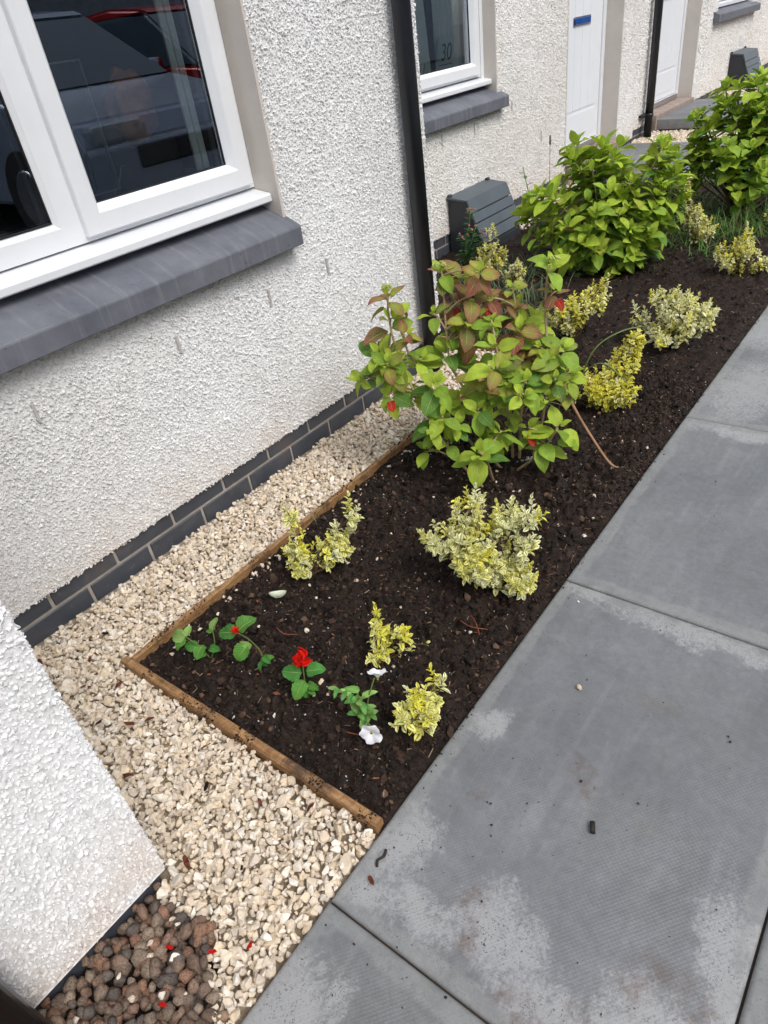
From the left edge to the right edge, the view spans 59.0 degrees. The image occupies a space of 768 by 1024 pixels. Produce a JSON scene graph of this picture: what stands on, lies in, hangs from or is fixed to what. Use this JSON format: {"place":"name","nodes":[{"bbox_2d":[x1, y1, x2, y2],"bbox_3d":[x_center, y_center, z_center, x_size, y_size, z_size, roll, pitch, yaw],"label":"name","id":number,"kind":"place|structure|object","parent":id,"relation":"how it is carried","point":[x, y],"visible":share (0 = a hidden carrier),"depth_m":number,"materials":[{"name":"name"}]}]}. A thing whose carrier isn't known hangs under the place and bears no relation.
{"place":"outdoors","nodes":[
{"label":"outdoors","id":0,"kind":"place"},
{"bbox_2d":[103,66,158,144],"bbox_3d":[-0.787,-1.265,2.115,0.128,0.215,0.166,19,44,33],"label":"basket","id":1,"kind":"object","parent":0,"point":[130,109],"visible":1,"depth_m":2.07,"materials":[{"name":"brown wicker"}]},
{"bbox_2d":[64,904,223,1023],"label":"soil patch","id":2,"kind":"object","parent":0,"point":[109,983],"visible":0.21,"depth_m":1.22,"materials":[{"name":"black soil"}]},
{"bbox_2d":[38,882,220,1023],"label":"brown pebbles","id":3,"kind":"object","parent":2,"relation":"on","point":[172,979],"visible":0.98,"depth_m":1.20,"materials":[{"name":"brown stone"}]},
{"bbox_2d":[157,1002,166,1006],"bbox_3d":[-0.374,0.831,1.144,0.015,0.005,0.012,19,44,33],"label":"red petal","id":4,"kind":"object","parent":3,"relation":"on","point":[162,1004],"visible":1,"depth_m":1.15,"materials":[{"name":"red plant"}]},
{"bbox_2d":[166,945,173,949],"bbox_3d":[-0.385,0.781,1.217,0.016,0.004,0.010,19,44,33],"label":"red petal","id":5,"kind":"object","parent":3,"relation":"on","point":[170,947],"visible":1,"depth_m":1.22,"materials":[{"name":"red plant"}]},
{"bbox_2d":[32,348,494,1023],"bbox_3d":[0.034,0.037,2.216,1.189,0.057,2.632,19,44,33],"label":"gravel","id":6,"kind":"structure","parent":0,"point":[268,498],"depth_m":1.58,"materials":[{"name":"beige gravel"}]},
{"bbox_2d":[122,773,132,776],"bbox_3d":[-0.580,0.595,1.536,0.028,0.004,0.009,-4,36,7],"label":"bark chip","id":7,"kind":"object","parent":6,"relation":"on","point":[126,774],"visible":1,"depth_m":1.53,"materials":[{"name":"brown wood"}]},
{"bbox_2d":[124,721,134,724],"bbox_3d":[-0.622,0.515,1.656,0.026,0.009,0.012,-7,35,2],"label":"bark chip","id":8,"kind":"object","parent":6,"relation":"on","point":[130,723],"visible":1,"depth_m":1.66,"materials":[{"name":"brown wood"}]},
{"bbox_2d":[182,855,189,869],"bbox_3d":[-0.394,0.698,1.352,0.011,0.008,0.034,-29,40,-26],"label":"bark chip","id":9,"kind":"object","parent":6,"relation":"on","point":[186,862],"visible":1,"depth_m":1.35,"materials":[{"name":"brown wood"}]},
{"bbox_2d":[204,781,208,790],"bbox_3d":[-0.390,0.601,1.485,0.010,0.005,0.025,-9,35,0],"label":"bark chip","id":10,"kind":"object","parent":6,"relation":"on","point":[206,785],"visible":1,"depth_m":1.49,"materials":[{"name":"brown wood"}]},
{"bbox_2d":[208,949,216,953],"bbox_3d":[-0.305,0.778,1.203,0.016,0.004,0.010,19,44,33],"label":"red petal","id":11,"kind":"object","parent":6,"relation":"on","point":[211,951],"visible":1,"depth_m":1.20,"materials":[{"name":"red plant"}]},
{"bbox_2d":[216,1010,228,1021],"bbox_3d":[-0.270,0.845,1.136,0.020,0.016,0.016,-22,37,-18],"label":"pebble","id":12,"kind":"object","parent":6,"relation":"on","point":[224,1017],"visible":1,"depth_m":1.13,"materials":[{"name":"stone"}]},
{"bbox_2d":[246,940,252,948],"bbox_3d":[-0.238,0.767,1.202,0.010,0.006,0.016,19,44,33],"label":"red petal","id":13,"kind":"object","parent":6,"relation":"on","point":[249,944],"visible":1,"depth_m":1.20,"materials":[{"name":"red plant"}]},
{"bbox_2d":[121,656,383,836],"bbox_3d":[-0.352,0.534,1.619,0.868,0.072,0.024,18,43,33],"label":"timber edging","id":14,"kind":"object","parent":6,"relation":"on","point":[337,799],"visible":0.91,"depth_m":1.54,"materials":[{"name":"brown wood"}]},
{"bbox_2d":[306,802,313,810],"bbox_3d":[-0.154,0.614,1.416,0.009,0.005,0.024,19,44,33],"label":"bark chip","id":15,"kind":"object","parent":6,"relation":"on","point":[310,806],"visible":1,"depth_m":1.42,"materials":[{"name":"brown wood"}]},
{"bbox_2d":[131,369,496,662],"bbox_3d":[-0.039,-0.146,2.501,0.019,0.069,2.144,19,44,33],"label":"timber edging","id":16,"kind":"object","parent":6,"relation":"on","point":[215,595],"visible":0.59,"depth_m":2.13,"materials":[{"name":"brown wood"}]},
{"bbox_2d":[438,335,499,352],"bbox_3d":[0.362,-0.809,3.320,0.637,0.087,0.024,18,43,33],"label":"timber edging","id":17,"kind":"object","parent":6,"relation":"on","point":[491,349],"visible":0.06,"depth_m":3.21,"materials":[{"name":"brown wood"}]},
{"bbox_2d":[142,367,491,829],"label":"edging","id":18,"kind":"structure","parent":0,"point":[317,784],"depth_m":1.64,"materials":[{"name":"brown wood"}]},
{"bbox_2d":[140,187,767,833],"bbox_3d":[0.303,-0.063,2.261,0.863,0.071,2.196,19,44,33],"label":"soil","id":19,"kind":"structure","parent":0,"point":[416,762],"depth_m":1.88,"materials":[{"name":"brown soil"}]},
{"bbox_2d":[172,617,220,659],"bbox_3d":[-0.479,0.348,1.778,0.124,0.120,0.068,-18,37,-13],"label":"salvia","id":20,"kind":"object","parent":19,"relation":"on","point":[194,646],"visible":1,"depth_m":1.76,"materials":[{"name":"green plant"}]},
{"bbox_2d":[219,615,273,671],"bbox_3d":[-0.343,0.341,1.700,0.117,0.174,0.058,-12,36,-4],"label":"salvia","id":21,"kind":"object","parent":19,"relation":"on","point":[241,650],"visible":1,"depth_m":1.68,"materials":[{"name":"green plant"}]},
{"bbox_2d":[269,590,285,597],"bbox_3d":[-0.305,0.233,1.953,0.050,0.034,0.029,-18,36,-12],"label":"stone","id":22,"kind":"object","parent":19,"relation":"on","point":[278,594],"visible":1,"depth_m":1.94,"materials":[{"name":"white stone"}]},
{"bbox_2d":[281,647,325,699],"bbox_3d":[-0.187,0.392,1.614,0.104,0.172,0.053,-14,36,-7],"label":"salvia","id":23,"kind":"object","parent":19,"relation":"on","point":[299,688],"visible":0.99,"depth_m":1.61,"materials":[{"name":"green plant"}]},
{"bbox_2d":[280,490,363,579],"bbox_3d":[-0.178,0.067,1.950,0.259,0.247,0.125,-12,36,-5],"label":"variegated shrub","id":24,"kind":"object","parent":19,"relation":"on","point":[333,549],"visible":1,"depth_m":1.95,"materials":[{"name":"yellow plant"}]},
{"bbox_2d":[328,668,387,743],"bbox_3d":[-0.040,0.425,1.524,0.129,0.172,0.119,19,44,33],"label":"petunia","id":25,"kind":"object","parent":19,"relation":"on","point":[364,712],"visible":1,"depth_m":1.52,"materials":[{"name":"green plant"}]},
{"bbox_2d":[73,374,648,1023],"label":"stray stones","id":26,"kind":"object","parent":19,"relation":"on","point":[161,994],"visible":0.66,"depth_m":1.67,"materials":[{"name":"stone"}]},
{"bbox_2d":[365,601,429,667],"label":"variegated shrub","id":27,"kind":"object","parent":19,"relation":"on","point":[382,652],"visible":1,"depth_m":1.67,"materials":[{"name":"yellow plant"}]},
{"bbox_2d":[388,662,450,740],"bbox_3d":[0.081,0.439,1.508,0.157,0.160,0.099,-18,36,-12],"label":"variegated shrub","id":28,"kind":"object","parent":19,"relation":"on","point":[421,716],"visible":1,"depth_m":1.49,"materials":[{"name":"yellow plant"}]},
{"bbox_2d":[308,352,568,522],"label":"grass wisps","id":29,"kind":"object","parent":19,"relation":"on","point":[420,422],"depth_m":2.63,"materials":[{"name":"green plant"}]},
{"bbox_2d":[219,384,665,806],"bbox_3d":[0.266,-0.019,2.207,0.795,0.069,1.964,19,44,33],"label":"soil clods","id":30,"kind":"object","parent":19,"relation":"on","point":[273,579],"visible":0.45,"depth_m":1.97,"materials":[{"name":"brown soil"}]},
{"bbox_2d":[184,331,716,788],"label":"perlite specks","id":31,"kind":"object","parent":19,"relation":"on","point":[409,587],"visible":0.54,"depth_m":1.91,"materials":[{"name":"stone"}]},
{"bbox_2d":[147,212,767,811],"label":"mulch fibres","id":32,"kind":"object","parent":19,"relation":"on","point":[447,526],"visible":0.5,"depth_m":2.01,"materials":[{"name":"brown soil"}]},
{"bbox_2d":[346,251,585,488],"bbox_3d":[0.306,-0.448,2.236,0.708,0.721,0.563,19,44,33],"label":"hydrangea","id":33,"kind":"object","parent":19,"relation":"on","point":[538,344],"visible":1,"depth_m":2.17,"materials":[{"name":"green plant"}]},
{"bbox_2d":[566,392,617,467],"bbox_3d":[0.681,-0.287,2.219,0.230,0.319,0.023,8,39,22],"label":"dry leaf blade","id":34,"kind":"object","parent":33,"relation":"hanging from","point":[590,434],"visible":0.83,"depth_m":2.25,"materials":[{"name":"plant"}]},
{"bbox_2d":[460,620,487,629],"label":"dry twig","id":35,"kind":"object","parent":19,"relation":"on","point":[473,627],"visible":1,"depth_m":1.75,"materials":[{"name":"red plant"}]},
{"bbox_2d":[207,289,755,778],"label":"bark flakes","id":36,"kind":"object","parent":19,"relation":"on","point":[413,535],"visible":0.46,"depth_m":1.79,"materials":[{"name":"wood"}]},
{"bbox_2d":[416,482,549,600],"bbox_3d":[0.256,0.089,1.807,0.350,0.333,0.189,5,38,19],"label":"variegated shrub","id":37,"kind":"object","parent":19,"relation":"on","point":[478,563],"visible":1,"depth_m":1.79,"materials":[{"name":"yellow plant"}]},
{"bbox_2d":[572,363,630,408],"bbox_3d":[0.767,-0.437,2.453,0.049,0.252,0.252,-28,40,-25],"label":"grass blade","id":38,"kind":"object","parent":19,"relation":"on","point":[612,368],"depth_m":2.35,"materials":[{"name":"green plant"}]},
{"bbox_2d":[572,328,647,413],"bbox_3d":[0.820,-0.519,2.550,0.312,0.330,0.174,0,36,12],"label":"variegated shrub","id":39,"kind":"object","parent":19,"relation":"on","point":[612,392],"visible":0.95,"depth_m":2.53,"materials":[{"name":"yellow plant"}]},
{"bbox_2d":[574,325,656,404],"bbox_3d":[0.873,-0.541,2.538,0.320,0.295,0.024,-10,35,-1],"label":"grass blade","id":40,"kind":"object","parent":19,"relation":"on","point":[594,349],"depth_m":2.46,"materials":[{"name":"plant"}]},
{"bbox_2d":[241,306,767,1023],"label":"path","id":41,"kind":"structure","parent":0,"point":[663,588],"depth_m":1.35,"materials":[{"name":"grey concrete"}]},
{"bbox_2d":[368,875,373,884],"bbox_3d":[-0.024,0.698,1.286,0.008,0.003,0.022,-21,37,-17],"label":"bark chip","id":42,"kind":"object","parent":41,"relation":"on","point":[370,879],"visible":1,"depth_m":1.29,"materials":[{"name":"brown wood"}]},
{"bbox_2d":[375,849,386,866],"bbox_3d":[-0.005,0.673,1.320,0.012,0.007,0.039,19,44,33],"label":"twig piece","id":43,"kind":"object","parent":41,"relation":"on","point":[381,857],"visible":1,"depth_m":1.32,"materials":[{"name":"plant"}]},
{"bbox_2d":[590,821,594,833],"bbox_3d":[0.404,0.611,1.315,0.010,0.010,0.022,2,37,14],"label":"twig piece","id":44,"kind":"object","parent":41,"relation":"on","point":[592,827],"visible":1,"depth_m":1.31,"materials":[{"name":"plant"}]},
{"bbox_2d":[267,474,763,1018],"bbox_3d":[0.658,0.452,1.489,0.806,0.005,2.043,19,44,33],"label":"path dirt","id":45,"kind":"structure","parent":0,"point":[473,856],"depth_m":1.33,"materials":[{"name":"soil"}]},
{"bbox_2d":[420,0,642,258],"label":"house","id":46,"kind":"structure","parent":0,"point":[515,90],"depth_m":4.77,"materials":[{"name":"paint"}]},
{"bbox_2d":[414,0,430,73],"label":"curtain","id":47,"kind":"object","parent":46,"relation":"hanging from","point":[422,42],"visible":0.16,"depth_m":4.04,"materials":[{"name":"grey fabric"}]},
{"bbox_2d":[436,35,454,69],"bbox_3d":[0.379,-2.825,4.198,0.004,0.185,0.250,19,44,33],"label":"number plaque","id":48,"kind":"object","parent":46,"relation":"attached to","point":[445,52],"visible":1,"depth_m":4.19,"materials":[{"name":"white paper"}]},
{"bbox_2d":[431,0,464,65],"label":"curtain","id":49,"kind":"object","parent":46,"relation":"hanging from","point":[447,18],"visible":0.59,"depth_m":4.19,"materials":[{"name":"grey fabric"}]},
{"bbox_2d":[420,0,480,91],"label":"window","id":50,"kind":"structure","parent":46,"relation":"in","point":[470,69],"depth_m":4.24,"materials":[{"name":"plastic"}]},
{"bbox_2d":[446,177,520,254],"bbox_3d":[0.682,-1.960,4.539,0.270,0.410,0.520,19,44,33],"label":"meter box","id":51,"kind":"object","parent":46,"relation":"attached to","point":[489,200],"visible":0.77,"depth_m":4.44,"materials":[{"name":"plastic"}]},
{"bbox_2d":[566,0,602,147],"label":"door","id":52,"kind":"structure","parent":46,"relation":"in","point":[585,16],"depth_m":5.64,"materials":[{"name":"paint"}]},
{"bbox_2d":[331,583,767,1023],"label":"path joint bedding","id":53,"kind":"object","parent":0,"point":[741,1004],"depth_m":1.14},
{"bbox_2d":[435,182,767,385],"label":"soil","id":54,"kind":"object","parent":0,"point":[703,353],"visible":0.29,"depth_m":3.46,"materials":[{"name":"brown soil"}]},
{"bbox_2d":[455,207,488,263],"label":"weed","id":55,"kind":"object","parent":54,"relation":"on","point":[466,253],"visible":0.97,"depth_m":4.17,"materials":[{"name":"green plant"}]},
{"bbox_2d":[476,222,507,275],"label":"variegated shrub","id":56,"kind":"object","parent":54,"relation":"on","point":[489,259],"visible":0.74,"depth_m":3.91,"materials":[{"name":"yellow plant"}]},
{"bbox_2d":[437,248,573,338],"bbox_3d":[0.649,-1.178,3.620,0.876,0.162,1.331,-10,35,-1],"label":"grass tuft","id":57,"kind":"object","parent":54,"relation":"on","point":[531,291],"visible":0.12,"depth_m":3.72,"materials":[{"name":"green plant"}]},
{"bbox_2d":[501,258,526,292],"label":"variegated shrub","id":58,"kind":"object","parent":54,"relation":"on","point":[513,271],"visible":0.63,"depth_m":3.67,"materials":[{"name":"yellow plant"}]},
{"bbox_2d":[521,167,535,241],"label":"weed","id":59,"kind":"object","parent":54,"relation":"on","point":[525,176],"visible":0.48,"depth_m":4.20,"materials":[{"name":"green plant"}]},
{"bbox_2d":[549,135,550,182],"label":"weed stalk","id":60,"kind":"object","parent":54,"relation":"on","point":[549,165],"visible":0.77,"depth_m":5.01,"materials":[{"name":"plant"}]},
{"bbox_2d":[547,273,611,337],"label":"variegated shrub","id":61,"kind":"object","parent":54,"relation":"on","point":[571,327],"visible":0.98,"depth_m":3.11,"materials":[{"name":"yellow plant"}]},
{"bbox_2d":[510,129,698,278],"bbox_3d":[1.180,-1.661,3.743,0.954,0.800,0.612,-8,35,1],"label":"hydrangea","id":62,"kind":"object","parent":54,"relation":"on","point":[608,231],"visible":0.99,"depth_m":3.66,"materials":[{"name":"green plant"}]},
{"bbox_2d":[639,133,690,219],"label":"hydrangea","id":63,"kind":"object","parent":54,"relation":"on","point":[659,150],"visible":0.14,"depth_m":4.18,"materials":[{"name":"green plant"}]},
{"bbox_2d":[629,284,720,350],"bbox_3d":[1.246,-0.826,2.899,0.359,0.275,0.228,-3,36,9],"label":"variegated shrub","id":64,"kind":"object","parent":54,"relation":"on","point":[667,335],"visible":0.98,"depth_m":2.88,"materials":[{"name":"green plant"}]},
{"bbox_2d":[676,171,718,245],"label":"variegated shrub","id":65,"kind":"object","parent":54,"relation":"on","point":[695,223],"visible":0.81,"depth_m":3.93,"materials":[{"name":"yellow plant"}]},
{"bbox_2d":[668,65,767,217],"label":"hydrangea","id":66,"kind":"object","parent":54,"relation":"on","point":[741,154],"visible":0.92,"depth_m":4.06,"materials":[{"name":"green plant"}]},
{"bbox_2d":[713,221,767,276],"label":"variegated shrub","id":67,"kind":"object","parent":54,"relation":"on","point":[744,251],"visible":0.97,"depth_m":3.49,"materials":[{"name":"yellow plant"}]},
{"bbox_2d":[763,209,767,224],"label":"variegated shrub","id":68,"kind":"object","parent":54,"relation":"on","point":[765,215],"visible":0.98,"depth_m":4.01,"materials":[{"name":"green plant"}]},
{"bbox_2d":[520,83,767,228],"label":"gravel","id":69,"kind":"structure","parent":0,"point":[680,135],"depth_m":6.45,"materials":[{"name":"beige gravel"}]},
{"bbox_2d":[589,142,749,181],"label":"entrance path","id":70,"kind":"structure","parent":0,"point":[641,148],"depth_m":5.95,"materials":[{"name":"grey concrete"}]},
{"bbox_2d":[631,0,767,140],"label":"house","id":71,"kind":"structure","parent":0,"point":[687,48],"depth_m":7.18,"materials":[{"name":"paint"}]},
{"bbox_2d":[655,0,684,101],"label":"door","id":72,"kind":"structure","parent":71,"relation":"in","point":[672,16],"depth_m":6.97,"materials":[{"name":"paint"}]},
{"bbox_2d":[726,46,760,89],"bbox_3d":[4.426,-5.412,8.292,0.270,0.431,0.630,19,44,33],"label":"meter box","id":73,"kind":"object","parent":71,"relation":"attached to","point":[744,60],"visible":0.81,"depth_m":8.12,"materials":[{"name":"plastic"}]},
{"bbox_2d":[637,181,767,269],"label":"grass","id":74,"kind":"structure","parent":0,"point":[735,226],"depth_m":4.06,"materials":[{"name":"green plant"}]},
{"bbox_2d":[656,99,766,129],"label":"entrance path","id":75,"kind":"structure","parent":0,"point":[674,119],"depth_m":6.72,"materials":[{"name":"grey concrete"}]},
{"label":"ground","id":76,"kind":"structure","parent":0,"visible":0},
{"bbox_2d":[0,600,164,1023],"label":"house","id":77,"kind":"structure","parent":76,"relation":"on","point":[82,866],"depth_m":1.10,"materials":[{"name":"paint"}]},
{"bbox_2d":[0,0,440,649],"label":"house","id":78,"kind":"structure","parent":76,"relation":"on","point":[182,358],"depth_m":2.13,"materials":[{"name":"paint"}]},
{"bbox_2d":[0,168,196,232],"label":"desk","id":79,"kind":"object","parent":78,"relation":"in","point":[13,221],"depth_m":2.33,"materials":[{"name":"black"}]},
{"bbox_2d":[49,59,120,196],"bbox_3d":[-0.977,-1.103,2.047,0.060,0.409,0.280,19,44,33],"label":"monitor","id":80,"kind":"object","parent":79,"relation":"on","point":[78,103],"visible":0.19,"depth_m":2.07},
{"bbox_2d":[113,165,125,194],"bbox_3d":[-0.832,-1.019,2.144,0.054,0.121,0.323,19,44,33],"label":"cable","id":81,"kind":"object","parent":79,"relation":"on","point":[122,166],"visible":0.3,"depth_m":2.14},
{"bbox_2d":[109,138,183,191],"bbox_3d":[-0.768,-1.116,2.226,0.150,0.170,0.160,19,44,33],"label":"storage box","id":82,"kind":"object","parent":79,"relation":"on","point":[148,161],"visible":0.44,"depth_m":2.16,"materials":[{"name":"black plastic"}]},
{"bbox_2d":[0,0,254,271],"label":"window","id":83,"kind":"structure","parent":78,"relation":"in","point":[34,120],"depth_m":1.79,"materials":[{"name":"plastic"}]},
{"bbox_2d":[153,0,209,169],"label":"curtain","id":84,"kind":"object","parent":78,"relation":"hanging from","point":[176,61],"depth_m":1.99,"materials":[{"name":"white fabric"}]}
]}

